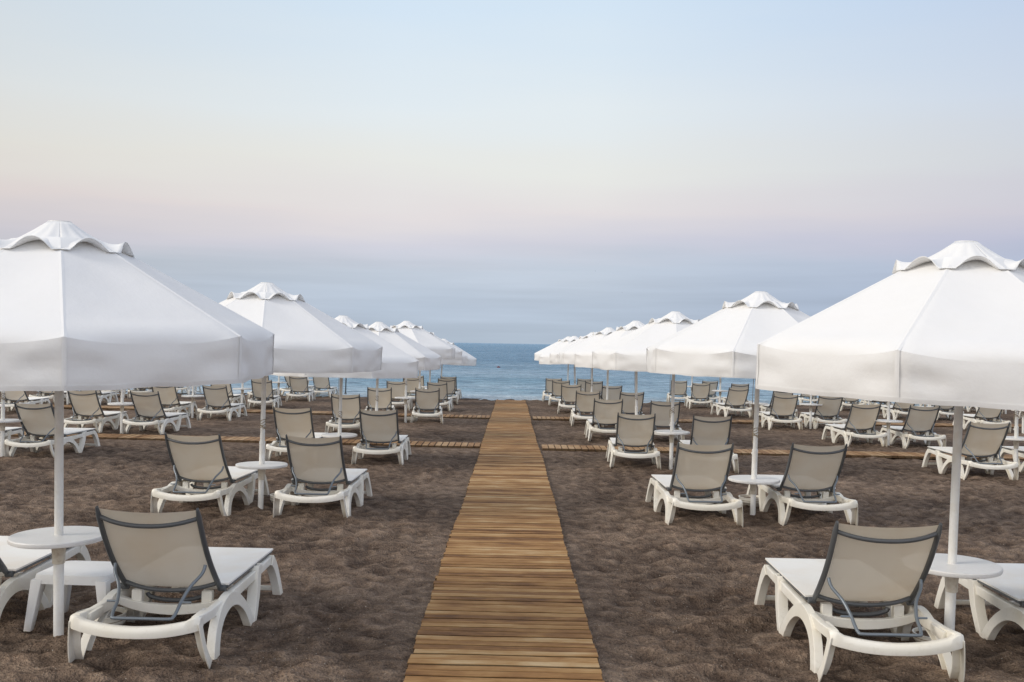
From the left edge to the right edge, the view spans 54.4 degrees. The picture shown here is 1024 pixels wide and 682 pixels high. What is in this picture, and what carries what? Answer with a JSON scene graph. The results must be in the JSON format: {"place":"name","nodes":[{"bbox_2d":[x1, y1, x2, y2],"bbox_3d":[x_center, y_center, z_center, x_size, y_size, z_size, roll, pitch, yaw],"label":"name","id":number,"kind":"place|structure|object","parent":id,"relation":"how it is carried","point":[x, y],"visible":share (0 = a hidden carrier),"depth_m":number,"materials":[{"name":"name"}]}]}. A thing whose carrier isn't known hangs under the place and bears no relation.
{"place":"outdoors","nodes":[
{"label":"outdoors","id":0,"kind":"place"},
{"bbox_2d":[0,391,1023,681],"bbox_3d":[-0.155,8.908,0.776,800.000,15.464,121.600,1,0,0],"label":"sand","id":1,"kind":"structure","parent":0,"point":[662,599],"depth_m":8.80,"materials":[{"name":"brown sand"}]},
{"bbox_2d":[0,391,5,456],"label":"beach parasol","id":2,"kind":"object","parent":1,"relation":"on","point":[2,433],"visible":0.15,"depth_m":14.97,"materials":[{"name":"white metal"}]},
{"bbox_2d":[0,419,21,430],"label":"parasol table","id":3,"kind":"object","parent":2,"relation":"attached to","point":[3,424],"visible":0.98,"depth_m":14.96,"materials":[{"name":"beige plastic"}]},
{"bbox_2d":[4,427,27,447],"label":"sun lounger","id":4,"kind":"object","parent":1,"relation":"on","point":[9,431],"visible":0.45,"depth_m":16.12,"materials":[{"name":"beige plastic"}]},
{"bbox_2d":[0,391,50,410],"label":"sun lounger","id":5,"kind":"object","parent":1,"relation":"on","point":[12,397],"visible":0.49,"depth_m":24.68,"materials":[{"name":"beige plastic"}]},
{"bbox_2d":[0,536,90,616],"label":"sun lounger","id":6,"kind":"object","parent":1,"relation":"on","point":[14,561],"visible":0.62,"depth_m":6.38,"materials":[{"name":"beige plastic"}]},
{"bbox_2d":[29,391,69,403],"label":"sun lounger","id":7,"kind":"object","parent":1,"relation":"on","point":[47,393],"visible":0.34,"depth_m":28.49,"materials":[{"name":"beige plastic"}]},
{"bbox_2d":[4,402,99,457],"bbox_3d":[-7.194,1.349,15.627,0.775,0.849,1.735,1,-1,1],"label":"sun lounger","id":8,"kind":"object","parent":1,"relation":"on","point":[37,422],"visible":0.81,"depth_m":15.15,"materials":[{"name":"beige fabric"}]},
{"bbox_2d":[23,561,115,631],"bbox_3d":[-2.628,1.561,6.116,0.513,0.335,0.457,1,0,3],"label":"plastic stool","id":9,"kind":"object","parent":1,"relation":"on","point":[99,576],"visible":0.61,"depth_m":5.92,"materials":[{"name":"white plastic"}]},
{"bbox_2d":[64,390,128,432],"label":"sun lounger","id":10,"kind":"object","parent":1,"relation":"on","point":[85,405],"visible":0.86,"depth_m":19.64,"materials":[{"name":"grey fabric"}]},
{"bbox_2d":[75,606,126,632],"bbox_3d":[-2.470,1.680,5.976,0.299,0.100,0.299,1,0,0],"label":"sun lounger","id":11,"kind":"object","parent":1,"relation":"on","point":[121,611],"visible":0.29,"depth_m":5.96,"materials":[{"name":"beige plastic"}]},
{"bbox_2d":[85,390,117,404],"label":"sun lounger","id":12,"kind":"object","parent":1,"relation":"on","point":[104,394],"visible":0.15,"depth_m":28.90,"materials":[{"name":"beige plastic"}]},
{"bbox_2d":[120,389,123,432],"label":"beach parasol","id":13,"kind":"object","parent":1,"relation":"on","point":[122,401],"visible":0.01,"depth_m":19.54,"materials":[{"name":"white metal"}]},
{"bbox_2d":[107,402,133,411],"bbox_3d":[-7.664,1.303,19.567,0.536,0.168,0.536,1,1,42],"label":"parasol table","id":14,"kind":"object","parent":13,"relation":"attached to","point":[120,404],"visible":0.89,"depth_m":19.48,"materials":[{"name":"beige plastic"}]},
{"bbox_2d":[0,220,273,636],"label":"beach parasol","id":15,"kind":"object","parent":1,"relation":"on","point":[81,310],"visible":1,"depth_m":5.13,"materials":[{"name":"white fabric"}]},
{"bbox_2d":[7,526,101,564],"bbox_3d":[-2.624,1.204,5.764,0.536,0.168,0.536,1,0,-4],"label":"parasol table","id":16,"kind":"object","parent":15,"relation":"attached to","point":[47,538],"visible":0.87,"depth_m":5.70,"materials":[{"name":"white plastic"}]},
{"bbox_2d":[127,387,151,398],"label":"sun lounger","id":17,"kind":"object","parent":1,"relation":"on","point":[137,390],"visible":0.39,"depth_m":32.30,"materials":[{"name":"beige plastic"}]},
{"bbox_2d":[122,390,190,434],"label":"sun lounger","id":18,"kind":"object","parent":1,"relation":"on","point":[147,406],"visible":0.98,"depth_m":19.51,"materials":[{"name":"beige plastic"}]},
{"bbox_2d":[151,386,197,415],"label":"sun lounger","id":19,"kind":"object","parent":1,"relation":"on","point":[169,396],"visible":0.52,"depth_m":23.84,"materials":[{"name":"beige fabric"}]},
{"bbox_2d":[68,506,282,668],"bbox_3d":[-1.976,1.335,6.069,0.775,0.849,1.735,1,-1,1],"label":"sun lounger","id":20,"kind":"object","parent":1,"relation":"on","point":[148,553],"visible":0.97,"depth_m":5.58,"materials":[{"name":"beige plastic"}]},
{"bbox_2d":[176,386,201,394],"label":"sun lounger","id":21,"kind":"object","parent":1,"relation":"on","point":[187,389],"visible":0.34,"depth_m":36.02,"materials":[{"name":"beige plastic"}]},
{"bbox_2d":[151,432,269,515],"bbox_3d":[-3.220,1.366,10.738,0.775,0.849,1.735,1,-1,2],"label":"sun lounger","id":22,"kind":"object","parent":1,"relation":"on","point":[196,459],"visible":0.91,"depth_m":10.24,"materials":[{"name":"beige plastic"}]},
{"bbox_2d":[197,385,246,420],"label":"sun lounger","id":23,"kind":"object","parent":1,"relation":"on","point":[216,396],"visible":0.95,"depth_m":23.61,"materials":[{"name":"beige plastic"}]},
{"bbox_2d":[205,384,245,407],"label":"sun lounger","id":24,"kind":"object","parent":1,"relation":"on","point":[237,398],"visible":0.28,"depth_m":28.32,"materials":[{"name":"beige plastic"}]},
{"bbox_2d":[11,431,480,447],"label":"boardwalk","id":25,"kind":"structure","parent":1,"relation":"on","point":[272,439],"depth_m":17.99,"materials":[{"name":"brown wood"}]},
{"bbox_2d":[247,379,281,408],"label":"sun lounger","id":26,"kind":"object","parent":1,"relation":"on","point":[256,385],"visible":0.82,"depth_m":28.05,"materials":[{"name":"beige plastic"}]},
{"bbox_2d":[53,405,489,418],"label":"boardwalk","id":27,"kind":"structure","parent":1,"relation":"on","point":[313,412],"depth_m":25.98,"materials":[{"name":"brown wood"}]},
{"bbox_2d":[265,406,325,460],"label":"sun lounger","id":28,"kind":"object","parent":1,"relation":"on","point":[294,422],"visible":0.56,"depth_m":15.05,"materials":[{"name":"beige fabric"}]},
{"bbox_2d":[279,376,317,396],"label":"sun lounger","id":29,"kind":"object","parent":1,"relation":"on","point":[283,390],"visible":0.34,"depth_m":35.99,"materials":[{"name":"beige plastic"}]},
{"bbox_2d":[286,376,315,401],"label":"sun lounger","id":30,"kind":"object","parent":1,"relation":"on","point":[298,384],"visible":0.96,"depth_m":32.10,"materials":[{"name":"beige fabric"}]},
{"bbox_2d":[219,282,382,508],"bbox_3d":[-2.615,0.649,10.483,2.303,2.530,2.304,1,0,10],"label":"beach parasol","id":31,"kind":"object","parent":1,"relation":"on","point":[308,338],"visible":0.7,"depth_m":9.93,"materials":[{"name":"white fabric"}]},
{"bbox_2d":[235,461,287,479],"bbox_3d":[-2.639,1.377,10.491,0.536,0.168,0.536,1,-1,20],"label":"parasol table","id":32,"kind":"object","parent":31,"relation":"attached to","point":[260,468],"visible":0.98,"depth_m":10.44,"materials":[{"name":"beige plastic"}]},
{"bbox_2d":[273,434,372,517],"bbox_3d":[-2.012,1.390,10.770,0.775,0.849,1.735,1,-1,1],"label":"sun lounger","id":33,"kind":"object","parent":1,"relation":"on","point":[312,461],"visible":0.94,"depth_m":10.27,"materials":[{"name":"beige fabric"}]},
{"bbox_2d":[310,377,338,397],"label":"sun lounger","id":34,"kind":"object","parent":1,"relation":"on","point":[321,383],"visible":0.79,"depth_m":35.43,"materials":[{"name":"beige plastic"}]},
{"bbox_2d":[325,393,360,432],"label":"sun lounger","id":35,"kind":"object","parent":1,"relation":"on","point":[351,406],"visible":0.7,"depth_m":19.75,"materials":[{"name":"grey fabric"}]},
{"bbox_2d":[271,315,418,434],"bbox_3d":[-2.576,0.881,14.995,2.295,2.530,2.305,1,0,37],"label":"beach parasol","id":36,"kind":"object","parent":1,"relation":"on","point":[397,363],"visible":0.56,"depth_m":14.47,"materials":[{"name":"white fabric"}]},
{"bbox_2d":[321,433,356,437],"bbox_3d":[-2.601,1.489,14.997,0.536,0.168,0.536,1,1,43],"label":"parasol table","id":37,"kind":"object","parent":36,"relation":"attached to","point":[343,435],"visible":0.81,"depth_m":14.86,"materials":[{"name":"beige plastic"}]},
{"bbox_2d":[365,387,394,410],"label":"sun lounger","id":38,"kind":"object","parent":1,"relation":"on","point":[385,398],"visible":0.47,"depth_m":23.58,"materials":[{"name":"beige fabric"}]},
{"bbox_2d":[351,408,410,464],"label":"sun lounger","id":39,"kind":"object","parent":1,"relation":"on","point":[379,426],"visible":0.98,"depth_m":14.97,"materials":[{"name":"beige fabric"}]},
{"bbox_2d":[382,381,412,410],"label":"sun lounger","id":40,"kind":"object","parent":1,"relation":"on","point":[398,389],"visible":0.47,"depth_m":28.24,"materials":[{"name":"beige fabric"}]},
{"bbox_2d":[368,322,440,410],"bbox_3d":[-2.620,0.890,19.379,2.306,2.530,2.294,1,0,-31],"label":"beach parasol","id":41,"kind":"object","parent":1,"relation":"on","point":[427,358],"visible":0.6,"depth_m":19.03,"materials":[{"name":"white fabric"}]},
{"bbox_2d":[400,378,418,400],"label":"sun lounger","id":42,"kind":"object","parent":1,"relation":"on","point":[412,383],"visible":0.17,"depth_m":32.54,"materials":[{"name":"beige fabric"}]},
{"bbox_2d":[390,321,454,422],"bbox_3d":[-2.539,0.781,23.799,2.301,2.530,2.304,1,0,0],"label":"beach parasol","id":43,"kind":"object","parent":1,"relation":"on","point":[428,340],"visible":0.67,"depth_m":23.33,"materials":[{"name":"white fabric"}]},
{"bbox_2d":[410,388,442,423],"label":"sun lounger","id":44,"kind":"object","parent":1,"relation":"on","point":[427,399],"visible":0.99,"depth_m":23.46,"materials":[{"name":"beige fabric"}]},
{"bbox_2d":[423,382,453,410],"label":"sun lounger","id":45,"kind":"object","parent":1,"relation":"on","point":[443,392],"visible":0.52,"depth_m":28.32,"materials":[{"name":"beige fabric"}]},
{"bbox_2d":[418,329,461,409],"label":"beach parasol","id":46,"kind":"object","parent":1,"relation":"on","point":[458,354],"visible":0.17,"depth_m":28.27,"materials":[{"name":"white fabric"}]},
{"bbox_2d":[438,378,457,403],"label":"sun lounger","id":47,"kind":"object","parent":1,"relation":"on","point":[451,387],"visible":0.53,"depth_m":32.42,"materials":[{"name":"beige fabric"}]},
{"bbox_2d":[429,353,466,381],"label":"beach parasol","id":48,"kind":"object","parent":1,"relation":"on","point":[464,359],"visible":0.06,"depth_m":31.64,"materials":[{"name":"white fabric"}]},
{"bbox_2d":[440,376,461,399],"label":"sun lounger","id":49,"kind":"object","parent":1,"relation":"on","point":[459,394],"visible":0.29,"depth_m":35.45,"materials":[{"name":"beige plastic"}]},
{"bbox_2d":[441,339,476,375],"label":"beach parasol","id":50,"kind":"object","parent":1,"relation":"on","point":[471,360],"visible":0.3,"depth_m":35.69,"materials":[{"name":"white fabric"}]},
{"bbox_2d":[403,400,604,681],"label":"boardwalk","id":51,"kind":"structure","parent":1,"relation":"on","point":[505,604],"depth_m":7.04,"materials":[{"name":"brown wood"}]},
{"bbox_2d":[542,378,561,401],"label":"sun lounger","id":52,"kind":"object","parent":1,"relation":"on","point":[548,387],"visible":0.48,"depth_m":35.16,"materials":[{"name":"beige fabric"}]},
{"bbox_2d":[534,336,570,380],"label":"beach parasol","id":53,"kind":"object","parent":1,"relation":"on","point":[540,352],"visible":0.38,"depth_m":35.73,"materials":[{"name":"white fabric"}]},
{"bbox_2d":[539,336,578,403],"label":"beach parasol","id":54,"kind":"object","parent":1,"relation":"on","point":[544,358],"visible":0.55,"depth_m":32.01,"materials":[{"name":"white fabric"}]},
{"bbox_2d":[548,380,571,404],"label":"sun lounger","id":55,"kind":"object","parent":1,"relation":"on","point":[556,388],"visible":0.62,"depth_m":32.34,"materials":[{"name":"beige fabric"}]},
{"bbox_2d":[557,384,584,413],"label":"sun lounger","id":56,"kind":"object","parent":1,"relation":"on","point":[568,393],"visible":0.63,"depth_m":28.25,"materials":[{"name":"beige fabric"}]},
{"bbox_2d":[550,332,592,413],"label":"beach parasol","id":57,"kind":"object","parent":1,"relation":"on","point":[554,356],"visible":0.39,"depth_m":28.20,"materials":[{"name":"white fabric"}]},
{"bbox_2d":[569,390,603,426],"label":"sun lounger","id":58,"kind":"object","parent":1,"relation":"on","point":[584,402],"visible":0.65,"depth_m":23.46,"materials":[{"name":"grey fabric"}]},
{"bbox_2d":[559,327,615,399],"bbox_3d":[2.299,0.937,23.900,2.302,2.530,2.304,1,0,-2],"label":"beach parasol","id":59,"kind":"object","parent":1,"relation":"on","point":[567,356],"visible":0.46,"depth_m":23.52,"materials":[{"name":"white fabric"}]},
{"bbox_2d":[585,381,602,398],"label":"sun lounger","id":60,"kind":"object","parent":1,"relation":"on","point":[597,386],"visible":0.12,"depth_m":32.33,"materials":[{"name":"beige fabric"}]},
{"bbox_2d":[584,398,622,441],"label":"sun lounger","id":61,"kind":"object","parent":1,"relation":"on","point":[605,412],"visible":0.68,"depth_m":19.57,"materials":[{"name":"grey fabric"}]},
{"bbox_2d":[575,321,644,414],"bbox_3d":[2.414,0.868,19.399,2.306,2.530,2.296,1,0,12],"label":"beach parasol","id":62,"kind":"object","parent":1,"relation":"on","point":[583,357],"visible":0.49,"depth_m":19.12,"materials":[{"name":"white fabric"}]},
{"bbox_2d":[601,385,621,399],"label":"sun lounger","id":63,"kind":"object","parent":1,"relation":"on","point":[613,392],"visible":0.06,"depth_m":28.24,"materials":[{"name":"beige fabric"}]},
{"bbox_2d":[615,391,643,424],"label":"sun lounger","id":64,"kind":"object","parent":1,"relation":"on","point":[628,403],"visible":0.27,"depth_m":23.46,"materials":[{"name":"grey fabric"}]},
{"bbox_2d":[606,412,660,468],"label":"sun lounger","id":65,"kind":"object","parent":1,"relation":"on","point":[635,430],"visible":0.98,"depth_m":15.07,"materials":[{"name":"beige plastic"}]},
{"bbox_2d":[592,311,699,469],"bbox_3d":[2.433,0.819,15.028,2.302,2.530,2.304,1,0,-16],"label":"beach parasol","id":66,"kind":"object","parent":1,"relation":"on","point":[627,352],"visible":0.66,"depth_m":14.59,"materials":[{"name":"white fabric"}]},
{"bbox_2d":[654,430,689,442],"bbox_3d":[2.411,1.447,15.027,0.536,0.168,0.536,2,1,38],"label":"parasol table","id":67,"kind":"object","parent":66,"relation":"attached to","point":[672,434],"visible":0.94,"depth_m":14.96,"materials":[{"name":"beige plastic"}]},
{"bbox_2d":[650,400,684,440],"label":"sun lounger","id":68,"kind":"object","parent":1,"relation":"on","point":[661,411],"visible":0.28,"depth_m":19.46,"materials":[{"name":"beige fabric"}]},
{"bbox_2d":[666,380,686,401],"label":"sun lounger","id":69,"kind":"object","parent":1,"relation":"on","point":[680,387],"visible":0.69,"depth_m":35.48,"materials":[{"name":"beige fabric"}]},
{"bbox_2d":[645,442,742,526],"bbox_3d":[1.940,1.459,10.711,0.775,0.849,1.734,1,-1,0],"label":"sun lounger","id":70,"kind":"object","parent":1,"relation":"on","point":[702,468],"visible":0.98,"depth_m":10.20,"materials":[{"name":"beige plastic"}]},
{"bbox_2d":[684,383,712,408],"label":"sun lounger","id":71,"kind":"object","parent":1,"relation":"on","point":[700,391],"visible":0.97,"depth_m":32.10,"materials":[{"name":"beige fabric"}]},
{"bbox_2d":[694,381,718,403],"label":"sun lounger","id":72,"kind":"object","parent":1,"relation":"on","point":[713,386],"visible":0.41,"depth_m":35.63,"materials":[{"name":"beige plastic"}]},
{"bbox_2d":[679,415,738,473],"bbox_3d":[2.993,1.524,15.336,0.775,0.849,1.735,1,-1,3],"label":"sun lounger","id":73,"kind":"object","parent":1,"relation":"on","point":[711,431],"visible":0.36,"depth_m":14.79,"materials":[{"name":"beige fabric"}]},
{"bbox_2d":[646,291,809,514],"bbox_3d":[2.600,0.741,10.546,2.304,2.530,2.294,1,0,-43],"label":"beach parasol","id":74,"kind":"object","parent":1,"relation":"on","point":[726,339],"visible":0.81,"depth_m":9.97,"materials":[{"name":"white fabric"}]},
{"bbox_2d":[728,475,779,494],"bbox_3d":[2.561,1.539,10.547,0.536,0.168,0.536,2,0,25],"label":"parasol table","id":75,"kind":"object","parent":74,"relation":"attached to","point":[755,483],"visible":0.98,"depth_m":10.49,"materials":[{"name":"beige plastic"}]},
{"bbox_2d":[711,387,752,416],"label":"sun lounger","id":76,"kind":"object","parent":1,"relation":"on","point":[736,397],"visible":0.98,"depth_m":28.00,"materials":[{"name":"beige fabric"}]},
{"bbox_2d":[721,383,751,406],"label":"sun lounger","id":77,"kind":"object","parent":1,"relation":"on","point":[723,399],"visible":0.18,"depth_m":31.96,"materials":[{"name":"beige plastic"}]},
{"bbox_2d":[738,495,758,506],"bbox_3d":[2.748,1.833,11.415,0.299,0.100,0.299,1,0,0],"label":"round tub","id":78,"kind":"object","parent":1,"relation":"on","point":[745,499],"visible":0.5,"depth_m":11.32,"materials":[{"name":"beige plastic"}]},
{"bbox_2d":[532,416,1021,427],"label":"boardwalk","id":79,"kind":"structure","parent":1,"relation":"on","point":[733,421],"depth_m":25.28,"materials":[{"name":"brown wood"}]},
{"bbox_2d":[759,391,797,417],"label":"sun lounger","id":80,"kind":"object","parent":1,"relation":"on","point":[763,407],"visible":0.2,"depth_m":27.91,"materials":[{"name":"beige plastic"}]},
{"bbox_2d":[758,394,802,429],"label":"sun lounger","id":81,"kind":"object","parent":1,"relation":"on","point":[784,405],"visible":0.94,"depth_m":23.41,"materials":[{"name":"beige plastic"}]},
{"bbox_2d":[541,444,1023,460],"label":"boardwalk","id":82,"kind":"structure","parent":1,"relation":"on","point":[853,454],"depth_m":17.34,"materials":[{"name":"brown wood"}]},
{"bbox_2d":[746,443,857,525],"bbox_3d":[3.131,1.479,10.839,0.775,0.849,1.735,1,-1,-1],"label":"sun lounger","id":83,"kind":"object","parent":1,"relation":"on","point":[818,469],"visible":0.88,"depth_m":10.32,"materials":[{"name":"beige plastic"}]},
{"bbox_2d":[797,394,817,402],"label":"sun lounger","id":84,"kind":"object","parent":1,"relation":"on","point":[814,399],"visible":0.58,"depth_m":35.87,"materials":[{"name":"beige plastic"}]},
{"bbox_2d":[799,396,847,429],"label":"sun lounger","id":85,"kind":"object","parent":1,"relation":"on","point":[830,407],"visible":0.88,"depth_m":23.70,"materials":[{"name":"grey fabric"}]},
{"bbox_2d":[840,397,864,410],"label":"sun lounger","id":86,"kind":"object","parent":1,"relation":"on","point":[854,401],"visible":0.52,"depth_m":32.23,"materials":[{"name":"beige plastic"}]},
{"bbox_2d":[822,403,887,446],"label":"sun lounger","id":87,"kind":"object","parent":1,"relation":"on","point":[863,418],"visible":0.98,"depth_m":19.40,"materials":[{"name":"beige plastic"}]},
{"bbox_2d":[754,521,964,681],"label":"sun lounger","id":88,"kind":"object","parent":1,"relation":"on","point":[862,566],"visible":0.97,"depth_m":5.51,"materials":[{"name":"beige plastic"}]},
{"bbox_2d":[886,401,889,445],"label":"beach parasol","id":89,"kind":"object","parent":1,"relation":"on","point":[888,419],"visible":0.05,"depth_m":19.42,"materials":[{"name":"white metal"}]},
{"bbox_2d":[875,419,902,428],"bbox_3d":[7.352,1.634,19.446,0.536,0.168,0.536,1,0,30],"label":"parasol table","id":90,"kind":"object","parent":89,"relation":"attached to","point":[887,422],"visible":0.98,"depth_m":19.39,"materials":[{"name":"beige plastic"}]},
{"bbox_2d":[755,241,1023,630],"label":"beach parasol","id":91,"kind":"object","parent":1,"relation":"on","point":[944,327],"visible":0.98,"depth_m":5.13,"materials":[{"name":"white fabric"}]},
{"bbox_2d":[928,553,1002,592],"bbox_3d":[2.558,1.375,5.791,0.536,0.168,0.536,1,1,33],"label":"parasol table","id":92,"kind":"object","parent":91,"relation":"attached to","point":[966,567],"visible":0.77,"depth_m":5.70,"materials":[{"name":"beige plastic"}]},
{"bbox_2d":[879,402,914,419],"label":"sun lounger","id":93,"kind":"object","parent":1,"relation":"on","point":[901,406],"visible":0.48,"depth_m":28.16,"materials":[{"name":"beige plastic"}]},
{"bbox_2d":[878,405,945,448],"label":"sun lounger","id":94,"kind":"object","parent":1,"relation":"on","point":[922,420],"visible":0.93,"depth_m":19.33,"materials":[{"name":"beige plastic"}]},
{"bbox_2d":[912,627,931,641],"bbox_3d":[2.529,1.782,5.965,0.247,0.070,0.247,1,0,0],"label":"round tub","id":95,"kind":"object","parent":1,"relation":"on","point":[925,637],"visible":0.22,"depth_m":5.94,"materials":[{"name":"beige plastic"}]},
{"bbox_2d":[919,405,963,419],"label":"sun lounger","id":96,"kind":"object","parent":1,"relation":"on","point":[948,412],"visible":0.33,"depth_m":28.18,"materials":[{"name":"beige plastic"}]},
{"bbox_2d":[922,421,1018,480],"bbox_3d":[6.850,1.586,14.906,0.775,0.849,1.735,1,-1,2],"label":"sun lounger","id":97,"kind":"object","parent":1,"relation":"on","point":[983,442],"visible":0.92,"depth_m":14.42,"materials":[{"name":"beige fabric"}]},
{"bbox_2d":[934,563,1023,639],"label":"sun lounger","id":98,"kind":"object","parent":1,"relation":"on","point":[1008,583],"visible":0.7,"depth_m":6.20,"materials":[{"name":"beige plastic"}]},
{"bbox_2d":[952,407,1010,432],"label":"sun lounger","id":99,"kind":"object","parent":1,"relation":"on","point":[990,415],"visible":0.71,"depth_m":24.22,"materials":[{"name":"beige plastic"}]},
{"bbox_2d":[997,446,1023,472],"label":"sun lounger","id":100,"kind":"object","parent":1,"relation":"on","point":[1006,449],"visible":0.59,"depth_m":15.75,"materials":[{"name":"beige plastic"}]},
{"bbox_2d":[1013,410,1018,461],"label":"beach parasol","id":101,"kind":"object","parent":1,"relation":"on","point":[1016,426],"visible":0.09,"depth_m":14.97,"materials":[{"name":"white fabric"}]},
{"bbox_2d":[1005,436,1023,448],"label":"parasol table","id":102,"kind":"object","parent":101,"relation":"attached to","point":[1016,442],"visible":0.71,"depth_m":14.96,"materials":[{"name":"beige plastic"}]},
{"bbox_2d":[0,0,1023,343],"label":"sky","id":103,"kind":"structure","parent":0,"point":[462,171],"materials":[{"name":"blue"}]},
{"bbox_2d":[117,343,969,407],"bbox_3d":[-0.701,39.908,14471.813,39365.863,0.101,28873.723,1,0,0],"label":"sea","id":104,"kind":"structure","parent":0,"point":[520,373],"depth_m":57.99,"materials":[{"name":"liquid"}]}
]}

